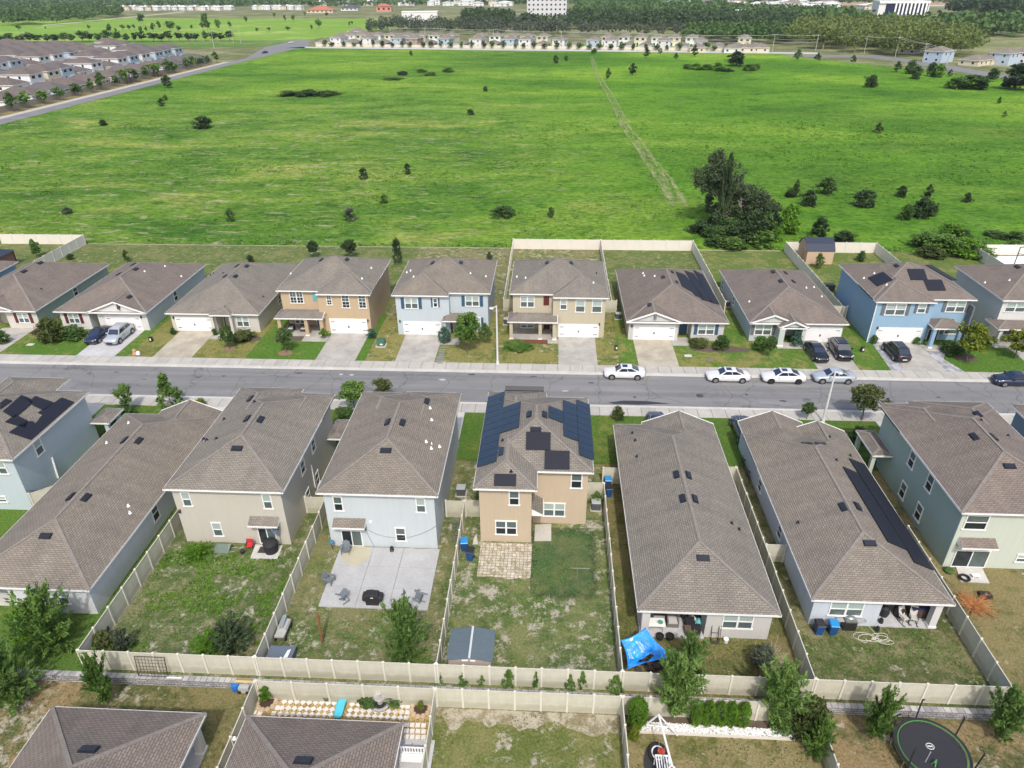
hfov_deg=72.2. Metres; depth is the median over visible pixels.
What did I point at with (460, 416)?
driveway
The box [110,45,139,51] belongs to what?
house
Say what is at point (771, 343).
tree
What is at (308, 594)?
lawn
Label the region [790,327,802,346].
shrub
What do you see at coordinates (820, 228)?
tree
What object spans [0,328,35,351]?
driveway
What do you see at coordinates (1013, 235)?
shrub
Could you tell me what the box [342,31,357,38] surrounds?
house
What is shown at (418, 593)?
garden chair
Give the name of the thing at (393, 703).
shrub
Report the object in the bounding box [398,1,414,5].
house
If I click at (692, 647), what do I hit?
shrub
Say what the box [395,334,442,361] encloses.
driveway
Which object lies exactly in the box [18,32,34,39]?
tree
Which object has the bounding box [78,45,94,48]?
house
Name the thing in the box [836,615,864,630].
gas grill
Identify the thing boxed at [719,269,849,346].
house
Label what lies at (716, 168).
tree
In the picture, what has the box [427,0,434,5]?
house
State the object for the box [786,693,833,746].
shrub
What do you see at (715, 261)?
lawn
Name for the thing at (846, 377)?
parked car
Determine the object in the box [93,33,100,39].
tree
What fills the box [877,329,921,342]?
garage door
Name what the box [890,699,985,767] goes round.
trampoline
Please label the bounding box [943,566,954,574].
flower pot
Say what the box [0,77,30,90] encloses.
house
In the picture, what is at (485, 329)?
shrub
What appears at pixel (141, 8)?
house
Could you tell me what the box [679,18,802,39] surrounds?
woodland
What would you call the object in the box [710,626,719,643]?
hand truck
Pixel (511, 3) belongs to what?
house
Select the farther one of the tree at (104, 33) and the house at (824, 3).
the house at (824, 3)
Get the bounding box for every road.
[0,58,255,124]
[0,364,1023,412]
[247,40,309,57]
[301,47,817,53]
[789,55,1017,78]
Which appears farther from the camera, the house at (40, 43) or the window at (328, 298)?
the house at (40, 43)
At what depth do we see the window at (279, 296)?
101.34 m
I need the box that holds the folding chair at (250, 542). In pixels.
[245,539,253,550]
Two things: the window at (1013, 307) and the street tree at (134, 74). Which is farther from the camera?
the street tree at (134, 74)
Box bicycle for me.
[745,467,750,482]
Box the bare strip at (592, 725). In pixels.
[436,708,620,736]
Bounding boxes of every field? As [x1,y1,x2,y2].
[0,48,1023,251]
[518,42,728,47]
[605,27,1023,67]
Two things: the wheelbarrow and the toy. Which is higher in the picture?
the wheelbarrow
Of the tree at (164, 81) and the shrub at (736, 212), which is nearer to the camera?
the shrub at (736, 212)
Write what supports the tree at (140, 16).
on the meadow at (300, 29)
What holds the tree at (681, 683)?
on the earth bed at (681, 720)
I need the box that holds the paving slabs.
[254,700,425,739]
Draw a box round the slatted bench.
[399,746,423,764]
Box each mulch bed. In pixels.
[224,347,234,350]
[228,335,260,341]
[274,336,303,340]
[278,350,291,355]
[689,346,750,351]
[954,354,977,361]
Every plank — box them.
[235,680,251,682]
[236,678,252,680]
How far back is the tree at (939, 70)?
327.36 m
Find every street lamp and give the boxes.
[489,305,498,363]
[821,371,842,421]
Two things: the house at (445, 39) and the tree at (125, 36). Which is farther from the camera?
the tree at (125, 36)
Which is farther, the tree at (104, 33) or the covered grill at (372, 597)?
the tree at (104, 33)
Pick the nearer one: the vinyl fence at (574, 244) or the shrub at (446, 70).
the vinyl fence at (574, 244)
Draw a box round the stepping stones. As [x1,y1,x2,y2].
[436,347,445,363]
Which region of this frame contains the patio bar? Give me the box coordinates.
[905,605,929,618]
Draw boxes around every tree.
[2,92,16,111]
[3,33,13,38]
[13,36,24,39]
[17,89,30,107]
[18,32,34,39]
[29,239,41,255]
[31,35,40,41]
[35,90,47,103]
[39,34,51,40]
[48,34,58,39]
[49,87,64,96]
[58,32,66,40]
[66,33,75,39]
[68,83,82,95]
[74,30,86,40]
[76,647,112,703]
[82,31,93,41]
[85,78,93,92]
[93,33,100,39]
[94,71,105,88]
[99,30,113,37]
[111,75,120,85]
[111,383,131,405]
[112,31,120,38]
[117,69,126,84]
[119,33,129,39]
[122,249,129,260]
[129,68,138,81]
[130,32,136,41]
[135,31,146,41]
[136,13,143,24]
[140,66,149,76]
[147,32,157,41]
[150,64,160,73]
[155,34,165,39]
[155,372,182,411]
[157,98,164,105]
[160,58,174,72]
[160,74,171,86]
[162,31,172,40]
[163,21,174,30]
[171,63,178,71]
[173,32,182,38]
[182,57,189,67]
[183,33,192,40]
[186,54,196,66]
[188,33,198,39]
[190,115,212,128]
[195,57,203,65]
[200,13,210,28]
[201,31,207,40]
[202,55,210,61]
[206,31,216,38]
[211,51,218,61]
[214,19,221,30]
[216,33,224,38]
[218,325,234,348]
[223,30,234,39]
[223,209,234,221]
[275,327,292,352]
[306,240,319,256]
[315,19,321,25]
[335,380,365,407]
[340,239,356,255]
[342,207,357,221]
[358,168,367,180]
[371,377,392,391]
[372,588,431,663]
[379,194,387,202]
[392,238,401,263]
[402,163,410,173]
[452,311,481,352]
[487,251,492,259]
[489,204,516,218]
[546,207,554,217]
[553,55,558,62]
[605,68,611,77]
[628,63,636,74]
[643,47,650,57]
[652,645,709,718]
[690,148,747,201]
[691,44,697,56]
[714,151,734,219]
[724,51,745,65]
[726,181,779,220]
[757,653,816,727]
[764,335,777,357]
[779,203,803,233]
[785,188,797,197]
[791,179,802,196]
[793,49,802,60]
[798,189,817,207]
[801,402,816,418]
[810,215,830,236]
[813,176,838,195]
[814,53,820,60]
[815,253,825,268]
[833,230,859,241]
[849,383,894,420]
[852,189,878,207]
[856,250,867,261]
[863,74,878,87]
[863,682,907,742]
[874,123,883,131]
[893,61,902,70]
[895,185,907,197]
[898,203,914,220]
[904,59,918,73]
[910,65,923,78]
[912,196,939,219]
[923,184,933,197]
[926,62,937,76]
[929,205,939,216]
[933,64,946,77]
[944,77,972,89]
[953,74,993,89]
[955,320,997,360]
[961,192,974,202]
[985,68,1002,79]
[985,681,1023,744]
[1000,62,1023,89]
[1000,328,1023,358]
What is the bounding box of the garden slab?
[398,739,434,767]
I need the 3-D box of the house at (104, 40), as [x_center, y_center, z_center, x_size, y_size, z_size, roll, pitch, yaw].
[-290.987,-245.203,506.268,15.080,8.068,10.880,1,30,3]
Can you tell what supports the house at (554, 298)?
on the ground at (364, 12)
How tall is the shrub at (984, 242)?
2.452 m
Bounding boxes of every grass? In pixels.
[0,694,1023,767]
[111,551,985,685]
[530,527,596,599]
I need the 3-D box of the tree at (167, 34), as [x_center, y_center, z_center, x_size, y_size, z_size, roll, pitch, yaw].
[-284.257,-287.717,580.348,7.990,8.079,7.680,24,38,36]
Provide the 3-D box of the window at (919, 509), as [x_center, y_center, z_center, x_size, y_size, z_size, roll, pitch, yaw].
[34.742,10.958,60.020,0.100,1.650,1.120,1,30,3]
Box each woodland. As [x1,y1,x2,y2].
[0,0,953,6]
[0,1,124,22]
[365,14,688,33]
[460,6,806,25]
[573,0,1023,34]
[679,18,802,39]
[784,13,991,50]
[944,0,1023,13]
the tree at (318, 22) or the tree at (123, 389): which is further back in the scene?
the tree at (318, 22)
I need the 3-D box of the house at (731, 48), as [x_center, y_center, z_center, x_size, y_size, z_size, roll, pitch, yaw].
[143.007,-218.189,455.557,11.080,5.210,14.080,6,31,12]
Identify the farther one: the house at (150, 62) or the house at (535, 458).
the house at (150, 62)
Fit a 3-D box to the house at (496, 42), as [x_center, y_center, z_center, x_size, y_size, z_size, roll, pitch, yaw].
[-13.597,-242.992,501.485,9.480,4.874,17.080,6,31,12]
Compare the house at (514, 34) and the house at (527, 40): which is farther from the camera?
the house at (514, 34)
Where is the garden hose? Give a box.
[853,619,893,644]
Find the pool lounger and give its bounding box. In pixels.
[334,699,346,717]
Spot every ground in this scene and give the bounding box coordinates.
[0,0,1023,684]
[34,680,985,767]
[841,2,948,4]
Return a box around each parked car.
[83,325,110,343]
[103,322,133,343]
[603,364,645,379]
[646,411,663,419]
[705,367,750,383]
[730,415,747,443]
[760,368,806,384]
[804,340,829,361]
[811,368,856,384]
[827,337,853,359]
[881,341,911,360]
[990,371,1023,386]
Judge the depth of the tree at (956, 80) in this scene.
293.84 m
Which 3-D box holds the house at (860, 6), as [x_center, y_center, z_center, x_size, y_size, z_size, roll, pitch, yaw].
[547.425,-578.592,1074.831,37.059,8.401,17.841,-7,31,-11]
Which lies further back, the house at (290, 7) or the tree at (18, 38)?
the house at (290, 7)
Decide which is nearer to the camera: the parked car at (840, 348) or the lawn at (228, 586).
the lawn at (228, 586)
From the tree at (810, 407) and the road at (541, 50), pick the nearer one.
the tree at (810, 407)
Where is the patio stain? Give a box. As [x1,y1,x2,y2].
[341,546,370,566]
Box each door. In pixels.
[106,316,141,329]
[176,318,212,330]
[257,528,276,543]
[330,320,366,333]
[340,530,363,545]
[404,323,439,334]
[543,324,550,328]
[559,325,597,337]
[634,326,673,339]
[678,324,687,333]
[800,247,805,260]
[804,328,840,341]
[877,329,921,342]
[926,329,939,339]
[950,550,991,567]
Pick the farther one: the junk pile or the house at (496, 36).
the house at (496, 36)
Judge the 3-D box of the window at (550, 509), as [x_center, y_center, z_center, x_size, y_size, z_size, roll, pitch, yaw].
[3.632,10.834,60.390,1.992,1.537,0.100,1,30,3]
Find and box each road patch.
[0,382,79,389]
[608,401,669,404]
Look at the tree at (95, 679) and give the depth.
45.32 m
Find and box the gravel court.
[254,700,430,739]
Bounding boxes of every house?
[0,41,20,45]
[0,46,15,49]
[0,50,21,57]
[0,56,23,68]
[0,60,8,68]
[0,68,44,84]
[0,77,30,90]
[0,87,50,99]
[0,92,22,105]
[0,260,18,277]
[0,261,109,327]
[0,377,123,509]
[0,399,222,613]
[2,49,26,52]
[8,45,26,47]
[9,705,208,767]
[11,40,33,43]
[14,52,50,62]
[16,47,38,51]
[21,43,39,46]
[22,59,43,65]
[26,65,61,81]
[26,82,70,94]
[28,46,52,49]
[33,42,52,44]
[36,50,64,61]
[40,44,65,48]
[42,62,74,77]
[47,40,62,42]
[48,78,86,87]
[52,48,78,58]
[53,43,73,46]
[53,262,205,329]
[63,41,85,45]
[63,57,103,71]
[66,46,90,51]
[69,51,100,57]
[69,74,110,84]
[71,65,92,74]
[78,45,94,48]
[89,47,110,52]
[90,49,106,53]
[90,70,128,80]
[91,53,127,65]
[95,38,116,42]
[95,41,123,49]
[100,60,122,69]
[106,67,140,76]
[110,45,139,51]
[112,40,132,44]
[113,51,139,63]
[122,64,154,71]
[123,5,131,9]
[126,49,151,62]
[129,44,149,47]
[137,6,145,10]
[138,47,163,60]
[140,61,170,69]
[145,5,152,10]
[150,46,172,57]
[152,5,161,10]
[154,58,184,65]
[160,44,182,55]
[162,387,349,544]
[164,262,298,332]
[167,56,196,62]
[171,5,178,9]
[179,5,186,9]
[180,53,209,59]
[187,5,195,9]
[199,5,206,10]
[214,5,222,10]
[225,5,234,9]
[225,715,403,767]
[264,5,271,9]
[274,256,390,335]
[280,5,287,9]
[287,5,295,9]
[295,5,303,9]
[314,38,329,44]
[315,391,461,548]
[329,34,348,43]
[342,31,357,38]
[342,39,359,43]
[347,27,365,31]
[356,31,371,39]
[360,34,377,43]
[371,32,385,39]
[375,39,390,43]
[384,32,399,39]
[389,34,407,44]
[391,257,496,335]
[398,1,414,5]
[401,32,413,36]
[405,35,423,44]
[416,32,429,40]
[419,39,437,44]
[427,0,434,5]
[428,32,444,40]
[433,0,440,4]
[437,35,454,44]
[441,1,453,5]
[443,32,459,41]
[453,40,468,44]
[458,0,474,5]
[469,35,486,44]
[472,1,483,5]
[472,386,593,541]
[474,32,488,42]
[486,40,501,45]
[489,32,504,41]
[490,3,508,6]
[501,35,517,45]
[502,1,513,5]
[505,32,519,43]
[507,258,609,343]
[518,36,534,45]
[520,32,534,37]
[535,40,550,45]
[536,33,550,42]
[552,36,568,45]
[571,41,584,45]
[586,36,601,46]
[601,33,614,45]
[604,36,618,46]
[612,410,782,638]
[615,268,729,340]
[618,33,630,45]
[623,41,635,46]
[634,34,647,45]
[638,41,652,46]
[651,33,663,45]
[657,36,671,46]
[668,33,681,45]
[675,41,688,47]
[685,34,698,45]
[689,43,706,52]
[693,37,707,43]
[711,42,724,47]
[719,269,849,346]
[723,43,741,52]
[737,34,751,43]
[737,410,955,628]
[740,43,755,52]
[754,43,769,52]
[782,0,800,4]
[808,1,821,5]
[821,1,840,6]
[825,2,840,6]
[835,262,977,348]
[854,400,1023,568]
[856,3,872,9]
[864,4,871,9]
[898,46,921,53]
[922,46,956,62]
[954,264,1023,347]
[958,54,991,66]
[981,53,995,64]
[989,47,1022,64]
[1009,403,1023,437]
[1015,47,1023,62]
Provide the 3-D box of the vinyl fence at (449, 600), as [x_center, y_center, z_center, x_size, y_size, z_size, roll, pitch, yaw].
[-4.582,15.089,54.229,0.200,1.940,16.950,1,30,3]
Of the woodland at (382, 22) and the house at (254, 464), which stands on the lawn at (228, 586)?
the house at (254, 464)
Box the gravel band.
[641,722,794,737]
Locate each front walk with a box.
[210,334,226,338]
[302,335,329,341]
[440,338,459,344]
[535,339,557,343]
[671,337,688,345]
[777,342,803,348]
[921,345,951,351]
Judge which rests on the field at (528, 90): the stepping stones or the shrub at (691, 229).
the shrub at (691, 229)
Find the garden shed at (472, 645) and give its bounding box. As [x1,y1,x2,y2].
[446,626,494,665]
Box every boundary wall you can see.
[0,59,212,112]
[316,44,723,50]
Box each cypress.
[689,698,704,727]
[702,699,715,727]
[714,700,727,727]
[724,700,739,728]
[736,701,751,727]
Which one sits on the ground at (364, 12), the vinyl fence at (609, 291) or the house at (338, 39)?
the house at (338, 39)
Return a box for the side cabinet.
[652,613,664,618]
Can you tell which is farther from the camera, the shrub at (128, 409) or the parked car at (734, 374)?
the parked car at (734, 374)
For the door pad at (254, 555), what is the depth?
57.98 m
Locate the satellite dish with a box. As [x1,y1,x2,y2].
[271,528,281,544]
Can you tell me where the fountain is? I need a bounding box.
[372,691,388,712]
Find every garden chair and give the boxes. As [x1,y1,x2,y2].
[321,571,335,585]
[335,588,349,604]
[340,540,350,554]
[412,589,427,602]
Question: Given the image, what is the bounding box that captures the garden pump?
[231,684,250,694]
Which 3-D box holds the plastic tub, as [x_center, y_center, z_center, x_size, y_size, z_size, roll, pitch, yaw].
[36.055,16.065,53.489,0.900,0.380,0.700,1,30,3]
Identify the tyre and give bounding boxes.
[959,573,970,581]
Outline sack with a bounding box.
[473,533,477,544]
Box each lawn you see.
[0,244,87,268]
[0,316,60,353]
[0,507,176,670]
[0,509,27,537]
[0,681,88,767]
[12,314,170,355]
[58,244,168,273]
[75,684,246,767]
[92,405,153,437]
[99,495,322,678]
[128,314,276,358]
[146,245,251,276]
[148,406,166,413]
[234,246,335,313]
[245,315,385,360]
[258,460,474,685]
[330,247,420,314]
[331,410,348,444]
[364,316,497,362]
[388,247,509,316]
[431,707,623,767]
[437,461,620,693]
[456,413,481,459]
[475,413,599,463]
[491,317,619,364]
[498,248,611,318]
[595,415,711,463]
[600,464,801,699]
[603,250,700,318]
[613,319,751,367]
[627,732,823,767]
[699,250,798,320]
[711,418,829,466]
[729,321,883,369]
[738,468,993,708]
[796,252,884,321]
[827,420,879,470]
[830,716,1023,767]
[848,323,1013,372]
[872,471,1023,690]
[890,252,984,281]
[969,325,1023,371]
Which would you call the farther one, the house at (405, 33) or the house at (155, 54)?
the house at (405, 33)
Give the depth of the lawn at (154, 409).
77.78 m
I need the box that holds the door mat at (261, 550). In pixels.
[257,547,264,552]
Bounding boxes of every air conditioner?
[455,484,466,496]
[503,317,508,324]
[590,498,601,511]
[614,312,621,319]
[725,300,729,307]
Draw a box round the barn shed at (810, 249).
[797,237,835,263]
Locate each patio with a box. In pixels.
[318,546,439,610]
[477,542,531,578]
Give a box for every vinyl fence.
[0,233,85,261]
[27,486,51,504]
[75,510,181,664]
[77,648,258,675]
[216,680,258,767]
[254,500,326,656]
[254,656,436,682]
[255,679,434,705]
[303,495,323,512]
[421,688,436,767]
[435,500,465,681]
[435,687,621,714]
[436,663,622,690]
[445,499,463,516]
[464,499,479,516]
[503,298,512,310]
[504,279,506,298]
[506,238,607,288]
[587,482,603,498]
[601,239,725,312]
[602,466,619,483]
[602,483,622,673]
[605,300,616,311]
[607,280,611,299]
[619,695,629,767]
[622,670,815,697]
[623,694,809,720]
[729,466,736,479]
[734,467,816,678]
[766,543,787,561]
[784,241,899,315]
[812,678,1011,705]
[812,717,839,767]
[834,305,848,317]
[907,525,1011,686]
[972,244,1023,264]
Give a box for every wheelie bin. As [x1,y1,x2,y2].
[460,537,467,550]
[465,546,474,560]
[604,476,611,488]
[605,484,612,496]
[812,618,826,634]
[826,618,840,634]
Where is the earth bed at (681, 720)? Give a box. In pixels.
[625,715,812,738]
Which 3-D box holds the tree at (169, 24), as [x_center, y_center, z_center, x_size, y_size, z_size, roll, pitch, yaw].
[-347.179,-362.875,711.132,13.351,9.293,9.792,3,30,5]
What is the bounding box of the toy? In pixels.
[695,618,701,624]
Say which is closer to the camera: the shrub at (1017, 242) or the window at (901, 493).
the window at (901, 493)
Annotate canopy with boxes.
[620,628,665,670]
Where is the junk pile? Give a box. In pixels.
[632,655,662,671]
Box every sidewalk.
[0,62,227,118]
[0,354,1000,378]
[85,396,1013,424]
[352,47,814,52]
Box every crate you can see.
[684,616,694,624]
[691,624,700,634]
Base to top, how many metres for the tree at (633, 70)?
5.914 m
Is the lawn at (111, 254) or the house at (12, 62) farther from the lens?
the house at (12, 62)
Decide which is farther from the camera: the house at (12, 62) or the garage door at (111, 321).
the house at (12, 62)
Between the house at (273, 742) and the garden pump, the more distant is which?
the garden pump
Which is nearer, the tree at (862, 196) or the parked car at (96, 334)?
the parked car at (96, 334)
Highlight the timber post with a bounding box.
[316,614,323,642]
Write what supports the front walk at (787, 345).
on the lawn at (797, 358)
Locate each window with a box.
[0,461,9,474]
[0,496,8,502]
[16,313,30,322]
[32,438,45,457]
[48,591,71,604]
[66,313,81,323]
[72,286,78,296]
[151,504,161,523]
[173,290,178,301]
[179,492,193,506]
[210,522,224,536]
[235,316,250,326]
[260,494,273,509]
[277,294,281,304]
[289,292,304,303]
[295,320,303,323]
[299,457,306,476]
[305,486,311,496]
[310,437,316,454]
[314,469,320,487]
[326,295,332,305]
[332,496,344,511]
[341,296,350,307]
[358,296,366,308]
[394,527,406,541]
[404,297,418,308]
[415,498,426,513]
[433,298,437,307]
[465,296,479,306]
[495,520,517,535]
[508,491,519,505]
[520,296,534,307]
[520,324,533,327]
[543,502,565,517]
[560,299,566,309]
[570,474,582,488]
[575,300,585,312]
[591,300,602,312]
[697,324,714,334]
[720,616,754,629]
[753,324,772,335]
[757,476,762,494]
[776,522,781,541]
[826,602,864,617]
[884,303,906,315]
[885,3,928,14]
[897,479,907,501]
[906,449,916,470]
[912,501,923,523]
[916,304,927,313]
[923,472,934,494]
[943,324,962,334]
[944,301,967,312]
[961,515,991,530]
[1001,331,1012,336]
[1003,302,1023,312]
[1013,554,1023,562]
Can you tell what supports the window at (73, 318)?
in the house at (143, 295)
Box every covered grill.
[262,537,278,554]
[362,589,383,605]
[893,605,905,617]
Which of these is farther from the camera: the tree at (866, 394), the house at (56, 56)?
the house at (56, 56)
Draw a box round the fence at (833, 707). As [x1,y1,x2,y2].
[14,669,1022,720]
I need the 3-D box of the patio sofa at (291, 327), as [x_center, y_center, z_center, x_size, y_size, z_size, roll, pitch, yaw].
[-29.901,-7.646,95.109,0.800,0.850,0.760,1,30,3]
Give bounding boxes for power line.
[430,28,495,35]
[494,30,559,38]
[562,32,628,39]
[629,33,665,41]
[699,35,745,42]
[748,34,776,42]
[773,34,815,42]
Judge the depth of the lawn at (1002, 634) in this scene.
52.79 m
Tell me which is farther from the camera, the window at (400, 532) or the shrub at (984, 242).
the shrub at (984, 242)
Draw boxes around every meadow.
[0,18,452,40]
[29,40,293,47]
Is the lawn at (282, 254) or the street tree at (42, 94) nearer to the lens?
the lawn at (282, 254)
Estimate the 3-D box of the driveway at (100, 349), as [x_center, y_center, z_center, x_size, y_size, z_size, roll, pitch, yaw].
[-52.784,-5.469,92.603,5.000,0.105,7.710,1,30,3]
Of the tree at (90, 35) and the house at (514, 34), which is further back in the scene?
the tree at (90, 35)
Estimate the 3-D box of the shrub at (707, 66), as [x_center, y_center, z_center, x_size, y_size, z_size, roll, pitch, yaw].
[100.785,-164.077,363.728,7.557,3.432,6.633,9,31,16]
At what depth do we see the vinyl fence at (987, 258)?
118.40 m
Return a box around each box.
[266,645,296,657]
[375,337,386,347]
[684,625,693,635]
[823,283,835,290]
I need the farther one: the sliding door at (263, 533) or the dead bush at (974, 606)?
the sliding door at (263, 533)
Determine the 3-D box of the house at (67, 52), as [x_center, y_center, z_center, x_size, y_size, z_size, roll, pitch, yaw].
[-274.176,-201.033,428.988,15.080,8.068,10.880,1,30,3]
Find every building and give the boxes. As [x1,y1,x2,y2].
[307,6,335,12]
[341,5,360,10]
[375,4,392,11]
[401,11,437,25]
[527,0,566,16]
[871,0,930,17]
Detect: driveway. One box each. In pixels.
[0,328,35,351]
[77,330,144,355]
[87,404,104,415]
[153,331,212,357]
[315,333,367,360]
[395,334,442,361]
[457,412,464,438]
[558,337,597,364]
[633,339,678,366]
[803,342,858,369]
[880,342,946,371]
[1004,344,1023,360]
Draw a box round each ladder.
[452,516,458,542]
[653,754,669,767]
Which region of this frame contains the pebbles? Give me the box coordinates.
[642,721,794,737]
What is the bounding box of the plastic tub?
[977,591,992,599]
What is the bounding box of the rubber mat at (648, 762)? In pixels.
[644,744,666,767]
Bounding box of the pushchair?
[879,604,889,617]
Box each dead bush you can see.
[754,641,789,670]
[955,582,999,619]
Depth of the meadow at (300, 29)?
763.28 m
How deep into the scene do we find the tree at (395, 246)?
116.13 m
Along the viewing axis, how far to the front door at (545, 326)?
94.83 m
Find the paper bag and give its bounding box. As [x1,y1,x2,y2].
[283,649,290,657]
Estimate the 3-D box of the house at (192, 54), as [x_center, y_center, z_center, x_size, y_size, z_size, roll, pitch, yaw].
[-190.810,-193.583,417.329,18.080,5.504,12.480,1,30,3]
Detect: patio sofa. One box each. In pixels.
[287,323,295,331]
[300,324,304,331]
[665,613,678,627]
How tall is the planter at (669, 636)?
0.360 m
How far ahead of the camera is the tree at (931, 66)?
331.17 m
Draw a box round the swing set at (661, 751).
[642,714,677,767]
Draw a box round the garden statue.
[132,349,139,355]
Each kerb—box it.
[0,361,992,381]
[87,394,1014,415]
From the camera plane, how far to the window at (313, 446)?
64.13 m
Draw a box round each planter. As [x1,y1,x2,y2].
[255,686,278,711]
[409,700,430,718]
[656,632,663,640]
[666,632,673,640]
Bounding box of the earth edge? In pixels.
[136,244,771,250]
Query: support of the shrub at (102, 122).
on the field at (528, 90)
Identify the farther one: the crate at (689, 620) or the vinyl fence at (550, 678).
the crate at (689, 620)
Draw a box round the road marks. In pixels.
[114,372,940,401]
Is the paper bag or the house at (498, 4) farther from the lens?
the house at (498, 4)
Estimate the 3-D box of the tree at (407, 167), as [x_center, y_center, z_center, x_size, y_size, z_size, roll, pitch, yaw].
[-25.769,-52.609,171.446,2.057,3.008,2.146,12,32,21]
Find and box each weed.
[459,673,467,686]
[476,675,484,686]
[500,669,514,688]
[532,671,538,688]
[564,674,575,691]
[578,671,587,689]
[606,674,624,694]
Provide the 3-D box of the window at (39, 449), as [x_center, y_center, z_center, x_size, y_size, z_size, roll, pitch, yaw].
[-42.887,5.694,63.586,0.100,1.650,1.120,1,30,3]
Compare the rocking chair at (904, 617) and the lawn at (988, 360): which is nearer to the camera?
the rocking chair at (904, 617)
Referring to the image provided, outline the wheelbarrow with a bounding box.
[213,543,236,553]
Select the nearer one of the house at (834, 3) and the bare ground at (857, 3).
the house at (834, 3)
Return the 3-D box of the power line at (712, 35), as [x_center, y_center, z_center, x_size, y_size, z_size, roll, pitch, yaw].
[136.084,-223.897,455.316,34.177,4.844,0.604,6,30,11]
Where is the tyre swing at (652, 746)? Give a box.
[648,742,667,764]
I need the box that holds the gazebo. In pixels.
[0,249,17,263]
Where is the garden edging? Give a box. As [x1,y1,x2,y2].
[639,731,794,740]
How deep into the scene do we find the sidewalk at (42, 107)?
305.40 m
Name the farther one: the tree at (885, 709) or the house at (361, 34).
the house at (361, 34)
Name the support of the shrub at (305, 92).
on the field at (528, 90)
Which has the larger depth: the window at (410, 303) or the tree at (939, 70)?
the tree at (939, 70)
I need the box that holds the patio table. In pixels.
[649,618,665,632]
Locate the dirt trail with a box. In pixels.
[593,62,684,202]
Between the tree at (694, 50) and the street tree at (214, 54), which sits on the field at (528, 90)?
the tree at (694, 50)
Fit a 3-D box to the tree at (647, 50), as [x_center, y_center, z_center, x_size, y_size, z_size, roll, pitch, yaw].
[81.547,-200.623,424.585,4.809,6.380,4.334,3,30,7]
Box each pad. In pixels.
[250,544,282,558]
[534,524,550,540]
[956,567,988,582]
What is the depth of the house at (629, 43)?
475.79 m
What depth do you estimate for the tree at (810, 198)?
143.41 m
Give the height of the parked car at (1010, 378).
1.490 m
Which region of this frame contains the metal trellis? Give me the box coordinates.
[134,656,168,676]
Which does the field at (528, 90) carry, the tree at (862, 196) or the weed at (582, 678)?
the tree at (862, 196)
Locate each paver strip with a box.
[873,343,904,370]
[928,352,963,371]
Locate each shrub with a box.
[0,330,9,343]
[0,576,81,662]
[0,609,31,645]
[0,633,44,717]
[30,315,63,342]
[56,324,85,341]
[61,207,73,214]
[65,254,73,259]
[90,629,113,650]
[98,119,108,125]
[109,403,135,423]
[111,627,133,651]
[169,327,176,334]
[179,540,212,563]
[187,622,222,654]
[195,397,204,403]
[207,609,256,655]
[211,328,217,334]
[232,327,256,342]
[245,255,253,261]
[275,90,295,96]
[289,89,318,96]
[306,90,341,96]
[318,328,328,336]
[334,404,354,419]
[357,697,377,708]
[365,328,376,338]
[382,77,403,80]
[384,698,402,708]
[396,71,407,74]
[416,68,427,72]
[424,72,436,75]
[438,326,450,343]
[442,68,454,71]
[467,109,473,114]
[478,322,492,342]
[503,339,534,351]
[589,491,603,501]
[610,405,624,419]
[627,694,649,730]
[628,724,639,742]
[673,629,710,674]
[683,225,700,233]
[688,63,701,69]
[688,337,708,348]
[691,220,705,232]
[699,210,725,236]
[701,64,713,70]
[703,181,720,212]
[703,225,727,243]
[703,233,725,247]
[711,335,732,349]
[713,66,726,71]
[718,236,749,251]
[719,216,738,236]
[723,68,734,71]
[723,204,744,225]
[725,221,754,243]
[726,174,743,205]
[736,183,763,217]
[737,230,757,244]
[742,64,757,70]
[743,209,769,242]
[747,191,772,214]
[748,229,774,247]
[749,642,774,671]
[753,211,778,239]
[753,335,766,349]
[766,206,782,233]
[768,707,794,736]
[769,226,784,242]
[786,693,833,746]
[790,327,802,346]
[801,712,840,763]
[846,425,865,443]
[870,335,877,343]
[907,230,937,245]
[912,337,920,344]
[913,245,950,259]
[920,233,966,257]
[932,222,968,236]
[940,340,965,356]
[943,236,983,258]
[952,228,974,238]
[969,238,996,250]
[974,248,998,259]
[983,229,1006,238]
[1002,231,1023,241]
[1006,239,1022,244]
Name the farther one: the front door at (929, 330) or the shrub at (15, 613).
the front door at (929, 330)
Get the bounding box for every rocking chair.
[894,605,911,626]
[907,605,918,626]
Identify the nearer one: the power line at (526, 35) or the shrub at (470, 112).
the shrub at (470, 112)
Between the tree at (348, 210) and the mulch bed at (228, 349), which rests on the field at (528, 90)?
the tree at (348, 210)
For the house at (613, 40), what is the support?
on the ground at (364, 12)
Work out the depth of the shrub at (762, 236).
122.53 m
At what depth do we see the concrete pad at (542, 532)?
60.03 m
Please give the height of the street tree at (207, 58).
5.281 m
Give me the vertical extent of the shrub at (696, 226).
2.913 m
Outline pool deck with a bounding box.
[996,256,1023,263]
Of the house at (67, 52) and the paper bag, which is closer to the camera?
the paper bag
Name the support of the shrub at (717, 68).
on the field at (528, 90)
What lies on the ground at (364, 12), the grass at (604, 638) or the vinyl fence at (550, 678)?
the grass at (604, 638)
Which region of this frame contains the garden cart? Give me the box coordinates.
[272,614,291,645]
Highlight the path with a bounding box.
[43,11,183,25]
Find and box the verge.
[0,62,221,116]

